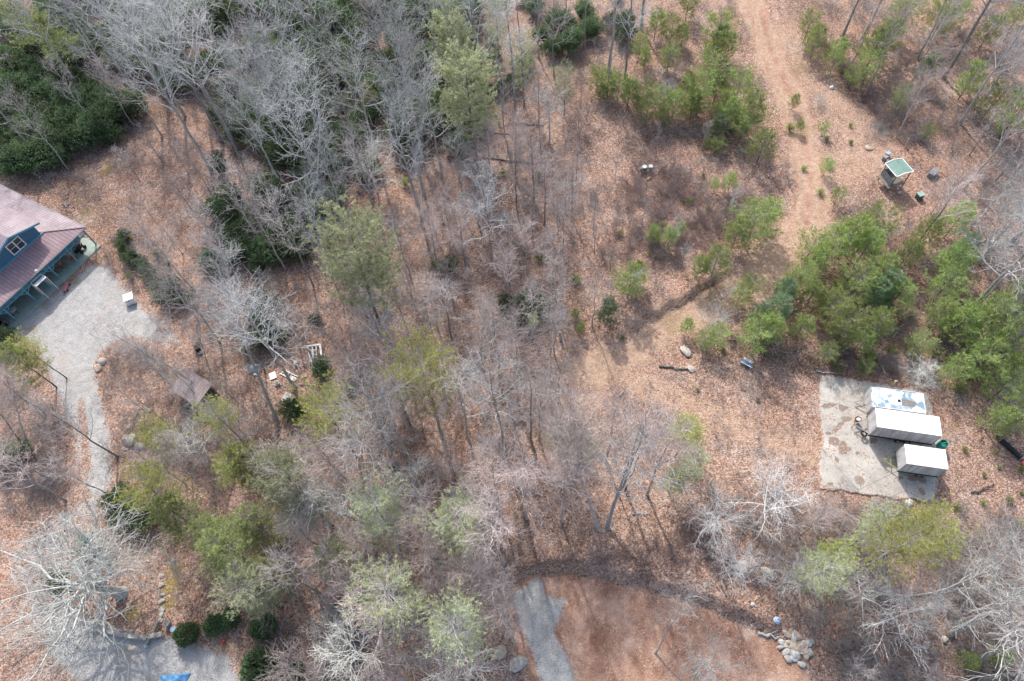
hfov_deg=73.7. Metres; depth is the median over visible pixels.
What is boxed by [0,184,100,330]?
house
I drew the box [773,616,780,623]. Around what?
rock
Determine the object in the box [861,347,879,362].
shrub
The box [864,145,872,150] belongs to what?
rock
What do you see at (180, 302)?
evergreen shrub
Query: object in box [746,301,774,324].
young pine
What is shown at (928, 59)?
young pine
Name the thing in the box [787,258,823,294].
young pine
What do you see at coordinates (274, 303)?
bare tree
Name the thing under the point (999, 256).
bare shrub
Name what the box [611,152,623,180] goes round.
bare tree
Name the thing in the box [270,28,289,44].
evergreen shrub
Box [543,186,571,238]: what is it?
bare tree
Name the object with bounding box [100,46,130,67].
evergreen shrub
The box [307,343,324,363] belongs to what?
broken trellis
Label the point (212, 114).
evergreen shrub
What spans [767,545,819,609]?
bare tree
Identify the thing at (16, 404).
bare tree
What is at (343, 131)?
evergreen shrub
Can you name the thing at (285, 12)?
evergreen shrub
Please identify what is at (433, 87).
evergreen shrub
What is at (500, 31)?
bare tree
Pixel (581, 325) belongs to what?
young pine
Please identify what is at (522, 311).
evergreen shrub
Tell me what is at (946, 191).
bare tree
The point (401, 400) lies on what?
bare tree
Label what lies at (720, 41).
young pine
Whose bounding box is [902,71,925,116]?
bare tree
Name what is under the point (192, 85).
bare tree
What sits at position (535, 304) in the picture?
evergreen shrub
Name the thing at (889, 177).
hunting stand
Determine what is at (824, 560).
pine tree
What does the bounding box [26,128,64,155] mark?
evergreen shrub
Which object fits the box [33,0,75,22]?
evergreen shrub
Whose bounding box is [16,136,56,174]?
evergreen shrub
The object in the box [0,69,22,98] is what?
evergreen shrub
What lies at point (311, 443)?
bare tree
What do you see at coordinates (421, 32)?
evergreen shrub
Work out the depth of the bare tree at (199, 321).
73.27 m
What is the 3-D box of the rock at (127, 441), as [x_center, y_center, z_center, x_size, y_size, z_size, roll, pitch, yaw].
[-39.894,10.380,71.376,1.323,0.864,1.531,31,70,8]
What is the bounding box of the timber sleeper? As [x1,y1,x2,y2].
[143,621,159,647]
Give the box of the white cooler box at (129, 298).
[122,292,136,305]
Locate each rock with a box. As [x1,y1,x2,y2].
[94,364,101,371]
[95,358,105,365]
[124,433,136,447]
[158,598,164,603]
[494,645,506,659]
[509,655,527,672]
[680,346,690,356]
[687,365,695,371]
[734,560,748,573]
[761,567,773,580]
[773,616,780,623]
[782,648,790,655]
[784,656,791,662]
[790,642,797,650]
[790,656,797,661]
[791,650,796,657]
[794,632,801,639]
[796,640,807,654]
[797,661,805,667]
[806,638,814,644]
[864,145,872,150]
[900,628,911,638]
[941,636,947,641]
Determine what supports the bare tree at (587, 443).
on the ground
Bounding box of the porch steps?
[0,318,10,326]
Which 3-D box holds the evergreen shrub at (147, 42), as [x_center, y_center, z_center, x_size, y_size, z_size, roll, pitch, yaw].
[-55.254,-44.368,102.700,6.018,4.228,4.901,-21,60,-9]
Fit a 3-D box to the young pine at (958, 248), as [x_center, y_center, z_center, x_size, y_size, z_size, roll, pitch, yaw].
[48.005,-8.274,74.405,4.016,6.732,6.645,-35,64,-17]
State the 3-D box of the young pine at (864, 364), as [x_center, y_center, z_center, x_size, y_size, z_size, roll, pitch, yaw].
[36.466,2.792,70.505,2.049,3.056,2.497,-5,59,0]
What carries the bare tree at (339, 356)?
on the ground
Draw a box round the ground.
[0,0,1023,680]
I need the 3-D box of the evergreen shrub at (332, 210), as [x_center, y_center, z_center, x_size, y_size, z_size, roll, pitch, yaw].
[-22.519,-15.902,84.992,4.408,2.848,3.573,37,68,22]
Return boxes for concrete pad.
[818,375,940,503]
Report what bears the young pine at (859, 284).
on the ground
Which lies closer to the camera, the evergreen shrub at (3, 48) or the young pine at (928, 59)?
the young pine at (928, 59)
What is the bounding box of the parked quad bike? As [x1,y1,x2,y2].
[73,243,86,253]
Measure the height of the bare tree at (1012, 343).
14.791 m
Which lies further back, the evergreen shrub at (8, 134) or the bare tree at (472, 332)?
the evergreen shrub at (8, 134)
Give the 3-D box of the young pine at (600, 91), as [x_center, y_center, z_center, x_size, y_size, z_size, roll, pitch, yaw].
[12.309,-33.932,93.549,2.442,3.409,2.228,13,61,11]
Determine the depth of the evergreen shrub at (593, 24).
99.95 m
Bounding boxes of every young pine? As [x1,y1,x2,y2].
[570,306,581,321]
[575,320,588,332]
[580,62,608,91]
[594,293,621,327]
[595,83,609,101]
[596,65,621,97]
[606,68,630,100]
[610,260,649,297]
[620,76,644,105]
[624,259,649,287]
[629,32,650,58]
[629,74,657,108]
[636,91,663,121]
[639,45,653,68]
[640,5,670,40]
[645,223,663,242]
[650,79,678,115]
[655,102,674,125]
[658,38,683,70]
[658,225,681,250]
[660,11,686,41]
[664,88,685,116]
[672,22,690,46]
[676,69,699,103]
[676,221,687,235]
[677,316,695,332]
[679,0,699,19]
[679,86,709,119]
[683,63,724,116]
[689,253,712,280]
[692,43,731,92]
[693,326,716,352]
[698,4,741,50]
[701,137,710,150]
[701,242,736,277]
[703,36,727,64]
[703,135,728,153]
[705,320,734,350]
[707,70,730,103]
[707,113,728,140]
[708,176,720,189]
[711,23,727,48]
[712,87,739,115]
[713,95,744,133]
[716,31,740,61]
[718,171,739,189]
[722,62,760,102]
[723,216,756,249]
[727,103,762,141]
[728,194,782,251]
[729,279,753,308]
[731,270,768,302]
[734,86,777,132]
[736,309,781,355]
[739,124,779,162]
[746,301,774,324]
[752,195,789,238]
[754,308,789,345]
[762,291,797,326]
[765,276,798,309]
[772,265,807,301]
[787,93,801,109]
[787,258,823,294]
[788,312,819,339]
[793,119,806,130]
[795,224,838,269]
[797,6,824,41]
[797,276,832,311]
[800,245,832,280]
[801,23,829,60]
[814,221,860,261]
[814,286,863,326]
[815,339,843,365]
[817,119,831,133]
[819,155,837,176]
[821,35,852,71]
[823,300,880,348]
[824,183,850,203]
[824,212,874,256]
[835,255,884,307]
[838,225,888,265]
[839,326,880,353]
[843,61,868,88]
[851,24,896,70]
[852,275,894,313]
[856,197,904,248]
[856,355,878,376]
[858,47,885,83]
[859,305,898,346]
[860,250,903,298]
[868,266,908,308]
[877,15,908,51]
[878,274,925,318]
[880,0,930,40]
[890,82,916,109]
[893,234,930,269]
[904,326,940,355]
[906,212,946,248]
[912,51,945,84]
[919,120,940,140]
[920,0,973,36]
[922,261,975,306]
[924,292,963,328]
[927,0,972,24]
[929,239,986,288]
[933,198,978,237]
[935,351,973,389]
[936,230,984,266]
[936,298,988,348]
[946,288,1020,341]
[953,328,1011,382]
[954,58,991,99]
[954,648,982,672]
[972,74,1022,123]
[974,12,1008,47]
[975,402,1021,434]
[980,310,1023,373]
[980,361,1023,406]
[982,302,1023,339]
[988,643,1019,669]
[992,394,1023,437]
[993,85,1023,138]
[999,272,1023,312]
[1000,347,1023,395]
[1003,0,1023,33]
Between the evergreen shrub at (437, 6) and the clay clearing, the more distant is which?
the evergreen shrub at (437, 6)
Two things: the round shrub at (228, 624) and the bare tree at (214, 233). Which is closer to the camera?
the round shrub at (228, 624)
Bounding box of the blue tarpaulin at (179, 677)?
[160,673,190,680]
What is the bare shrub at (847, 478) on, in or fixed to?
on the ground
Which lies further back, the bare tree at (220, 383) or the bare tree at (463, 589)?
the bare tree at (220, 383)
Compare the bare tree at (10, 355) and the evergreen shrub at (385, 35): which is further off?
the evergreen shrub at (385, 35)
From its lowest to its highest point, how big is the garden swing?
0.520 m
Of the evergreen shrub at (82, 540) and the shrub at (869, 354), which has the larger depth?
the shrub at (869, 354)
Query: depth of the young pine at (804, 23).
96.22 m
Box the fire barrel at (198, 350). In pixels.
[193,344,202,354]
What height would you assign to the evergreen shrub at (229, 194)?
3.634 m
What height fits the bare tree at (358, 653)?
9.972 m
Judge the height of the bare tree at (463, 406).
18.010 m
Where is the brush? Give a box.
[0,0,1023,680]
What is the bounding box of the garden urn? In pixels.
[163,621,171,627]
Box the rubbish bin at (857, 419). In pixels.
[854,416,861,423]
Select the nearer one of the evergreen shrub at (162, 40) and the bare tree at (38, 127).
the bare tree at (38, 127)
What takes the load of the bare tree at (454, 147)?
on the ground
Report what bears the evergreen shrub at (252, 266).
on the ground
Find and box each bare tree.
[0,0,75,80]
[0,24,14,71]
[0,77,68,169]
[0,91,32,150]
[0,352,46,413]
[0,356,44,445]
[0,386,21,445]
[0,421,52,480]
[0,437,66,501]
[0,468,187,680]
[7,0,103,65]
[10,411,67,445]
[16,393,118,456]
[27,0,125,80]
[30,445,105,495]
[32,47,86,113]
[40,0,115,89]
[68,0,213,172]
[69,0,168,95]
[71,35,134,126]
[83,314,213,393]
[88,0,186,116]
[90,32,162,136]
[104,374,144,410]
[104,491,152,527]
[109,0,167,64]
[109,0,238,148]
[110,143,139,180]
[113,202,197,295]
[120,439,164,470]
[121,388,166,422]
[122,0,208,99]
[125,0,223,143]
[129,244,198,322]
[130,340,164,370]
[131,196,163,227]
[134,122,163,163]
[137,251,221,348]
[138,349,182,386]
[141,448,187,485]
[144,405,215,467]
[150,218,182,254]
[150,428,226,473]
[152,352,204,400]
[153,1,190,49]
[160,134,187,172]
[162,377,205,412]
[164,0,207,53]
[166,175,198,220]
[171,133,213,197]
[172,0,245,99]
[177,186,237,277]
[177,238,297,424]
[182,224,249,309]
[183,66,249,181]
[183,310,210,373]
[183,392,260,457]
[189,208,217,246]
[190,278,248,346]
[200,143,259,236]
[200,265,308,388]
[202,69,283,187]
[205,303,265,370]
[206,0,237,42]
[206,363,237,402]
[208,25,258,116]
[210,11,303,163]
[214,37,278,140]
[216,402,243,431]
[217,12,312,143]
[223,0,284,65]
[227,0,297,75]
[227,6,280,94]
[228,188,285,269]
[231,162,253,199]
[231,500,283,542]
[235,0,257,31]
[236,447,278,492]
[237,155,285,235]
[246,284,304,351]
[246,540,324,597]
[248,68,341,224]
[249,187,314,286]
[250,431,316,506]
[252,268,277,296]
[252,625,344,680]
[257,28,352,178]
[259,452,336,532]
[265,297,322,371]
[266,0,331,52]
[269,171,343,260]
[270,500,324,576]
[273,436,405,561]
[275,0,362,97]
[279,430,322,468]
[283,296,303,327]
[286,178,310,221]
[287,124,368,241]
[288,417,341,480]
[291,3,356,119]
[296,213,309,237]
[297,228,340,296]
[298,606,359,662]
[301,526,358,600]
[302,437,362,509]
[308,590,338,617]
[308,601,414,680]
[310,402,406,505]
[313,21,403,160]
[319,350,422,465]
[321,254,373,318]
[321,327,374,397]
[321,557,375,605]
[323,84,373,198]
[323,302,346,330]
[323,332,398,419]
[328,120,396,227]
[331,558,412,679]
[332,515,382,567]
[334,201,364,246]
[338,280,412,363]
[341,130,403,192]
[346,321,366,346]
[348,343,424,427]
[350,0,383,48]
[350,0,386,63]
[351,636,410,680]
[353,606,383,635]
[354,84,439,225]
[356,0,438,160]
[359,0,425,86]
[362,369,422,470]
[363,308,420,390]
[363,450,457,542]
[364,544,410,599]
[365,49,432,194]
[372,507,416,555]
[380,45,460,179]
[381,207,415,278]
[383,274,424,323]
[383,594,533,680]
[387,519,488,587]
[389,472,467,552]
[392,350,458,438]
[394,22,439,133]
[394,256,415,293]
[394,603,462,680]
[396,271,418,307]
[397,0,459,86]
[402,186,444,251]
[402,282,446,358]
[404,192,458,279]
[406,552,461,621]
[411,265,449,329]
[413,177,429,207]
[418,269,468,339]
[420,173,450,224]
[422,0,515,109]
[422,353,498,444]
[424,428,473,509]
[425,254,471,309]
[432,121,485,211]
[432,180,461,237]
[434,334,460,376]
[439,155,522,272]
[439,192,482,267]
[439,532,508,621]
[440,425,538,506]
[441,489,468,518]
[444,335,540,452]
[445,136,496,224]
[445,472,509,563]
[447,479,532,579]
[449,183,506,244]
[451,0,506,44]
[452,310,493,372]
[458,293,528,392]
[462,107,508,192]
[462,266,473,284]
[463,283,506,344]
[467,557,519,622]
[468,428,496,466]
[469,0,545,112]
[474,584,534,665]
[476,164,489,207]
[477,236,527,304]
[484,428,559,546]
[486,48,520,152]
[486,349,574,460]
[488,302,539,361]
[490,306,553,406]
[493,452,515,478]
[496,130,529,202]
[496,149,533,221]
[499,209,513,245]
[502,103,531,181]
[502,207,555,273]
[506,287,524,313]
[507,0,525,42]
[508,366,573,441]
[511,118,547,200]
[512,276,552,338]
[516,59,554,152]
[516,181,544,244]
[521,0,554,58]
[521,78,572,143]
[523,147,565,225]
[523,270,538,303]
[524,295,573,377]
[524,401,620,530]
[528,375,621,456]
[530,0,579,79]
[532,222,571,281]
[533,420,603,525]
[535,253,575,313]
[538,354,582,409]
[539,408,616,488]
[540,146,565,204]
[540,287,573,354]
[541,170,586,256]
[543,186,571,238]
[555,262,573,295]
[556,155,589,218]
[558,0,570,31]
[560,139,571,170]
[560,383,695,529]
[571,104,585,141]
[571,140,582,178]
[572,68,589,100]
[575,382,646,462]
[582,265,614,326]
[583,0,589,49]
[583,179,604,208]
[585,198,602,234]
[586,0,630,85]
[586,219,601,252]
[596,398,702,486]
[605,0,661,79]
[605,279,617,295]
[607,0,616,73]
[607,248,617,268]
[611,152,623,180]
[629,268,643,300]
[632,416,704,495]
[639,0,644,27]
[639,197,649,223]
[648,572,708,653]
[651,120,665,158]
[656,77,679,99]
[662,215,685,249]
[677,616,756,680]
[680,239,694,269]
[682,478,758,560]
[694,534,762,595]
[701,120,713,149]
[716,441,825,543]
[720,277,736,311]
[721,180,746,222]
[765,467,796,508]
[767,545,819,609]
[798,489,846,537]
[816,552,913,636]
[830,491,913,547]
[838,0,898,62]
[841,0,859,36]
[842,654,879,680]
[859,571,964,670]
[861,1,881,37]
[867,0,927,90]
[895,47,954,137]
[899,352,940,384]
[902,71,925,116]
[910,0,968,85]
[910,662,947,680]
[916,0,972,59]
[919,151,987,243]
[930,173,959,214]
[933,494,1023,654]
[933,514,1023,638]
[937,514,966,539]
[941,0,1023,78]
[943,141,1023,230]
[945,195,1023,283]
[947,556,1023,680]
[948,184,1023,325]
[954,69,1023,190]
[954,186,1023,263]
[959,0,1023,124]
[961,35,1023,114]
[966,1,991,43]
[969,104,999,155]
[972,517,1022,541]
[977,601,1023,680]
[979,237,1023,304]
[981,591,1023,615]
[986,27,1023,94]
[988,285,1023,365]
[996,129,1023,180]
[1006,25,1023,64]
[1008,230,1021,243]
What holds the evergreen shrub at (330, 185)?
on the ground
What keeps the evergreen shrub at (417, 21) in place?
on the ground
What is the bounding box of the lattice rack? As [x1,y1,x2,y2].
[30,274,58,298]
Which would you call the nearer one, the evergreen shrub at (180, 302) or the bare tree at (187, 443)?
the bare tree at (187, 443)
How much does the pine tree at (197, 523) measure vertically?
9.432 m
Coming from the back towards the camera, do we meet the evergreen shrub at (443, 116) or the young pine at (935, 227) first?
the evergreen shrub at (443, 116)
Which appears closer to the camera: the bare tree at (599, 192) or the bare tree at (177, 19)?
the bare tree at (599, 192)
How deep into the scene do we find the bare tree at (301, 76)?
75.74 m
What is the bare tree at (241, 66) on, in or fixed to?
on the ground
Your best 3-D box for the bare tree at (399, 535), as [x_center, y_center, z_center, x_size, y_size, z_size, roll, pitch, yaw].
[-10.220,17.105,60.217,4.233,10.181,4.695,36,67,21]
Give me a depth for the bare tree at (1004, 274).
64.03 m
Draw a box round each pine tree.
[0,0,47,56]
[0,326,66,378]
[0,340,68,394]
[24,5,87,74]
[108,455,207,533]
[128,408,191,465]
[146,486,220,552]
[184,391,251,447]
[185,508,244,564]
[194,503,273,590]
[206,554,296,636]
[208,436,266,504]
[220,437,283,499]
[228,496,299,557]
[238,546,305,607]
[241,435,324,527]
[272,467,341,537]
[288,367,372,458]
[301,193,409,343]
[304,526,366,583]
[341,552,441,646]
[342,464,415,558]
[356,81,380,114]
[370,317,463,445]
[410,477,496,570]
[416,578,497,672]
[422,0,479,114]
[429,35,505,186]
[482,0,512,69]
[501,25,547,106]
[527,306,539,335]
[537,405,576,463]
[548,57,577,115]
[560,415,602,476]
[654,465,687,502]
[665,409,708,458]
[675,434,715,493]
[778,533,865,607]
[805,536,869,587]
[833,498,913,556]
[848,498,965,584]
[877,492,988,572]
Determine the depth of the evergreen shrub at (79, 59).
101.28 m
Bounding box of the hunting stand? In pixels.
[877,158,913,191]
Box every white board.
[268,371,276,379]
[282,392,294,399]
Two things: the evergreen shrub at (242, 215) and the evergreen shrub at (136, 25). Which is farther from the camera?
the evergreen shrub at (136, 25)
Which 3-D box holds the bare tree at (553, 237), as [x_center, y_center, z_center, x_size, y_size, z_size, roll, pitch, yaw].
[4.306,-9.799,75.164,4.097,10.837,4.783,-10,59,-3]
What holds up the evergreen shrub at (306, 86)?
on the ground
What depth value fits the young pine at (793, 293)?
73.15 m
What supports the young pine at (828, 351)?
on the ground
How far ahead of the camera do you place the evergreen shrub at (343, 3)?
104.67 m
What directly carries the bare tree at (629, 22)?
on the ground
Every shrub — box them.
[0,6,29,38]
[0,41,11,63]
[0,46,37,74]
[0,68,16,76]
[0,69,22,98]
[0,89,9,112]
[0,104,8,122]
[0,118,20,139]
[0,135,8,164]
[0,139,45,175]
[0,140,24,180]
[0,325,15,350]
[0,436,33,471]
[0,438,20,473]
[1,124,25,143]
[2,74,32,96]
[2,83,40,116]
[3,133,35,150]
[7,33,41,59]
[7,103,31,123]
[11,110,36,130]
[11,114,44,140]
[16,54,45,78]
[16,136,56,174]
[19,64,51,88]
[25,88,45,102]
[25,98,53,121]
[26,72,69,102]
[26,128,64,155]
[27,51,57,76]
[30,95,55,111]
[31,109,57,127]
[32,120,56,140]
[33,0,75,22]
[34,0,75,21]
[37,36,69,55]
[41,14,64,33]
[41,25,68,44]
[41,109,72,136]
[42,95,73,125]
[45,63,87,89]
[45,566,70,595]
[46,141,70,168]
[47,82,84,103]
[47,128,71,147]
[50,34,87,64]
[50,119,89,150]
[53,37,102,69]
[54,96,94,125]
[57,8,90,35]
[60,114,86,133]
[65,111,101,151]
[68,82,108,105]
[71,78,101,98]
[76,0,93,11]
[76,72,108,89]
[76,99,122,143]
[76,530,103,553]
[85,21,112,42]
[89,85,114,100]
[89,87,122,117]
[90,0,105,9]
[93,118,126,145]
[96,81,120,93]
[97,35,122,56]
[97,480,135,519]
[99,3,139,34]
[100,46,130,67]
[102,330,142,356]
[105,83,148,115]
[108,0,148,13]
[110,100,133,125]
[112,32,142,56]
[112,238,127,250]
[115,227,133,240]
[117,246,136,264]
[120,494,156,533]
[123,37,163,76]
[124,14,153,35]
[124,270,133,279]
[130,36,156,48]
[131,253,148,269]
[135,301,173,329]
[137,260,159,279]
[143,7,186,29]
[146,276,159,291]
[148,274,181,307]
[152,23,191,48]
[152,67,171,89]
[154,40,185,58]
[155,58,186,90]
[168,286,194,304]
[171,0,192,22]
[171,620,201,649]
[173,58,212,91]
[183,18,204,35]
[186,0,225,22]
[191,47,237,78]
[195,247,220,268]
[199,192,234,219]
[200,612,223,637]
[204,14,232,36]
[206,95,236,130]
[207,149,226,164]
[208,0,247,27]
[209,256,232,275]
[210,179,242,213]
[211,70,246,97]
[211,204,237,224]
[212,38,230,51]
[214,161,225,173]
[214,222,239,239]
[214,233,257,266]
[217,607,241,629]
[220,109,264,145]
[221,233,259,262]
[221,236,241,259]
[227,217,266,243]
[233,45,252,71]
[233,103,270,126]
[235,197,253,216]
[237,32,275,68]
[238,30,273,53]
[238,207,263,220]
[238,327,265,354]
[238,646,279,680]
[239,83,282,112]
[242,21,268,38]
[242,167,283,193]
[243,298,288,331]
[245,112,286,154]
[246,612,277,644]
[247,68,293,98]
[247,256,266,278]
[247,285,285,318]
[248,234,283,267]
[252,185,272,203]
[254,0,289,21]
[255,196,282,214]
[255,227,285,249]
[255,319,288,348]
[257,36,291,72]
[260,144,281,162]
[260,224,289,248]
[261,130,306,169]
[262,100,292,118]
[263,216,276,229]
[264,180,295,207]
[265,112,294,133]
[267,236,295,260]
[268,48,305,75]
[269,216,295,237]
[270,0,307,37]
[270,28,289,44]
[271,0,304,23]
[271,93,314,127]
[273,394,306,420]
[275,230,315,262]
[276,204,295,220]
[277,70,311,98]
[277,658,309,680]
[280,211,304,228]
[281,114,318,145]
[282,25,300,43]
[282,227,315,262]
[285,195,299,210]
[286,157,319,178]
[286,182,300,197]
[288,74,320,100]
[290,404,306,423]
[292,23,335,50]
[292,81,335,121]
[293,111,342,146]
[294,37,316,58]
[295,136,344,165]
[295,220,315,235]
[296,13,323,38]
[296,201,317,223]
[297,0,316,17]
[297,176,318,197]
[298,144,345,178]
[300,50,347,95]
[301,196,325,226]
[304,1,344,33]
[304,50,341,78]
[307,313,322,323]
[310,185,345,213]
[310,354,333,383]
[313,179,345,197]
[315,187,343,212]
[315,218,329,238]
[319,35,358,61]
[320,195,348,222]
[321,110,342,124]
[322,0,345,13]
[324,1,365,33]
[326,119,370,150]
[328,90,361,115]
[335,60,366,90]
[336,0,358,12]
[337,28,362,49]
[338,148,355,170]
[340,0,373,18]
[344,102,382,128]
[344,377,357,393]
[347,6,371,26]
[347,21,381,48]
[347,69,383,102]
[348,54,377,75]
[352,156,383,180]
[353,50,373,68]
[360,70,401,105]
[367,1,389,22]
[369,46,391,66]
[372,62,399,93]
[376,96,393,112]
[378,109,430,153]
[379,304,393,312]
[381,31,401,48]
[381,64,401,83]
[383,8,402,33]
[385,47,405,64]
[386,94,436,123]
[387,0,417,13]
[388,41,418,82]
[388,463,399,472]
[393,10,416,31]
[394,18,426,47]
[396,177,409,186]
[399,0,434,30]
[403,78,429,102]
[406,37,443,78]
[408,14,433,29]
[416,66,442,82]
[419,80,443,102]
[420,86,451,113]
[422,45,460,72]
[422,104,457,138]
[429,254,458,279]
[432,0,459,24]
[438,64,485,91]
[441,128,472,153]
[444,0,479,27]
[446,32,474,55]
[455,99,488,126]
[456,114,485,137]
[459,32,474,50]
[466,55,494,84]
[485,48,503,63]
[487,77,505,97]
[495,291,517,317]
[503,71,524,90]
[508,50,531,71]
[511,294,536,329]
[516,288,553,314]
[524,0,545,16]
[530,22,556,42]
[533,252,543,262]
[541,30,570,56]
[542,5,576,32]
[559,23,584,54]
[561,15,579,31]
[571,274,583,283]
[574,0,597,19]
[579,15,609,38]
[602,9,621,26]
[615,14,640,43]
[620,8,636,22]
[692,295,744,332]
[746,544,787,589]
[785,121,794,130]
[807,91,827,106]
[814,188,824,195]
[826,320,844,336]
[829,341,842,352]
[830,277,845,289]
[832,359,846,374]
[840,472,860,486]
[858,118,896,140]
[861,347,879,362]
[886,342,900,355]
[903,362,942,398]
[904,310,918,322]
[927,343,945,355]
[932,554,992,605]
[948,377,971,395]
[954,503,963,512]
[960,444,969,453]
[980,225,1022,265]
[1005,496,1014,502]
[1016,465,1023,472]
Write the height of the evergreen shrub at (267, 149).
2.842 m
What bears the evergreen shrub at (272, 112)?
on the ground
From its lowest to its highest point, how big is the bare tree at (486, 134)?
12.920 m
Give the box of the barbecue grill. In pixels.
[8,306,17,315]
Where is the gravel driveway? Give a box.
[0,256,246,680]
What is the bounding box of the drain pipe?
[998,437,1023,459]
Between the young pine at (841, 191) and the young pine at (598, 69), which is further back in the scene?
the young pine at (598, 69)
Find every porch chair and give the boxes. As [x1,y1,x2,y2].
[52,265,61,272]
[58,260,66,267]
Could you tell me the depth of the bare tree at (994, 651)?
49.72 m
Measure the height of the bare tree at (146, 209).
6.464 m
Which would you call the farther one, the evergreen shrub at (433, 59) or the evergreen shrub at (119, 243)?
the evergreen shrub at (433, 59)
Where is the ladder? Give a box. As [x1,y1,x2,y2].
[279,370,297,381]
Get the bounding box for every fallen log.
[482,156,533,163]
[516,122,543,125]
[659,364,700,375]
[757,629,784,639]
[777,568,799,588]
[904,583,1018,596]
[971,483,993,492]
[984,239,1022,246]
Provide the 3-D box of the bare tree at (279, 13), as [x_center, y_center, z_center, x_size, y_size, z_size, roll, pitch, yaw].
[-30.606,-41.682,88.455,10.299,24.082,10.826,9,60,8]
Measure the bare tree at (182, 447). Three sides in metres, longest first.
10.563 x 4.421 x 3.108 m
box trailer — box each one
[851,408,941,444]
[881,444,948,477]
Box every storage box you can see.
[881,155,888,161]
[927,167,939,178]
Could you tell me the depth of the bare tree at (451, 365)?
68.69 m
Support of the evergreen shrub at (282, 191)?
on the ground
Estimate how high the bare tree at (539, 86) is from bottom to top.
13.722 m
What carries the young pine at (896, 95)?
on the ground
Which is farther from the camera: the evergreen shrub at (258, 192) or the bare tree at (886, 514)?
the evergreen shrub at (258, 192)
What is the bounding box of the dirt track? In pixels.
[508,0,940,499]
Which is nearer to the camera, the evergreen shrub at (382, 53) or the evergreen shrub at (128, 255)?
the evergreen shrub at (128, 255)
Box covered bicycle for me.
[60,202,73,210]
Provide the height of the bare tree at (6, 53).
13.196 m
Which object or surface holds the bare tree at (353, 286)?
on the ground
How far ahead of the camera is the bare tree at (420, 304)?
70.39 m
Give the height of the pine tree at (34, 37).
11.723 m
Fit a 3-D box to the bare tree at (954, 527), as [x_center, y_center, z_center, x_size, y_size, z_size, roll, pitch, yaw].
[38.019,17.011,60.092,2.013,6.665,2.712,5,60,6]
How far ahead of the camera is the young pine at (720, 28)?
95.93 m
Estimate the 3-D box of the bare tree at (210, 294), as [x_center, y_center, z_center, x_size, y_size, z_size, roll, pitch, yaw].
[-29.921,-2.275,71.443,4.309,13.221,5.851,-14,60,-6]
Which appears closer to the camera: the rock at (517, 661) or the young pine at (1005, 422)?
the rock at (517, 661)
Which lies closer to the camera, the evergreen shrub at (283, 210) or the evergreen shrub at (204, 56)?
the evergreen shrub at (283, 210)
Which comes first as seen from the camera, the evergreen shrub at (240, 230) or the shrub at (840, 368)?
the shrub at (840, 368)
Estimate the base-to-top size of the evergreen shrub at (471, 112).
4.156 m
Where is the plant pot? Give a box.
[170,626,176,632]
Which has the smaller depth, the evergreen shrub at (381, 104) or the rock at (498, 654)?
the rock at (498, 654)
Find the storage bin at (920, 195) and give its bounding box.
[915,191,925,199]
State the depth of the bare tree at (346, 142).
74.55 m
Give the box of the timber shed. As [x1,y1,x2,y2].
[171,368,218,408]
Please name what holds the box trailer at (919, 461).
on the concrete pad
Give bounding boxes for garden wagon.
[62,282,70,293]
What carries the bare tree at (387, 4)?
on the ground
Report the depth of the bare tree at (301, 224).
80.39 m
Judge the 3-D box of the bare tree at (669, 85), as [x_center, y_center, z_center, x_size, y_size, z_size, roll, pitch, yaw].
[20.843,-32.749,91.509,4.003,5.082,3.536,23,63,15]
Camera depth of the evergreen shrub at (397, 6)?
103.13 m
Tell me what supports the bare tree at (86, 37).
on the ground
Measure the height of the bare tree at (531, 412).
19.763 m
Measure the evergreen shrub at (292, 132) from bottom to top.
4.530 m
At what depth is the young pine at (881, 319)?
69.87 m
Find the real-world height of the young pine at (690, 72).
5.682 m
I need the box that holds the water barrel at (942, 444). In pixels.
[936,439,948,448]
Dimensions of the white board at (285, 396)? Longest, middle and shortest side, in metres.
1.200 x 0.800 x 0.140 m
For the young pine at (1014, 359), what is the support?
on the ground
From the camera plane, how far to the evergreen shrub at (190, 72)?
97.65 m
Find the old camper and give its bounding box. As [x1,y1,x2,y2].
[854,386,925,414]
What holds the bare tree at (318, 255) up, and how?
on the ground
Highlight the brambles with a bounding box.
[499,34,947,598]
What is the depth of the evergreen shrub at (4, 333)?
77.25 m
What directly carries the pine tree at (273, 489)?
on the ground
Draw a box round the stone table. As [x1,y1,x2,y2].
[640,164,653,179]
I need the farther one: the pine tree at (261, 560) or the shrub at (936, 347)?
the shrub at (936, 347)
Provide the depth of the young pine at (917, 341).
70.39 m
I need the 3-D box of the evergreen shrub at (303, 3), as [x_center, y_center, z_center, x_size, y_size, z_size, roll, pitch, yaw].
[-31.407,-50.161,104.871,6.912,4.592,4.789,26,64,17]
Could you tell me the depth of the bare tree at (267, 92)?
76.57 m
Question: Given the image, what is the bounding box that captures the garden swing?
[739,357,752,368]
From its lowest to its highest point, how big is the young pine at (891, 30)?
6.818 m
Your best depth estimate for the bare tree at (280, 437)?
57.54 m
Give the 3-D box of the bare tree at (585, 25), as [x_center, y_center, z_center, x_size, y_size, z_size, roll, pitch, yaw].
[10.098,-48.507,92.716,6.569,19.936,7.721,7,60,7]
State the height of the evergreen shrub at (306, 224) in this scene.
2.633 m
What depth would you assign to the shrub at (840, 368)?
71.30 m
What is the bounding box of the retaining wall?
[61,577,162,639]
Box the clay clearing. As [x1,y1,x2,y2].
[493,560,824,680]
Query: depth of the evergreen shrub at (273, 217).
84.58 m
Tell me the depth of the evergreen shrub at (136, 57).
100.03 m
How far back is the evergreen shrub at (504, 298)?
76.48 m
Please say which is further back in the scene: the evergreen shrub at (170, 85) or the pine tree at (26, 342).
the evergreen shrub at (170, 85)

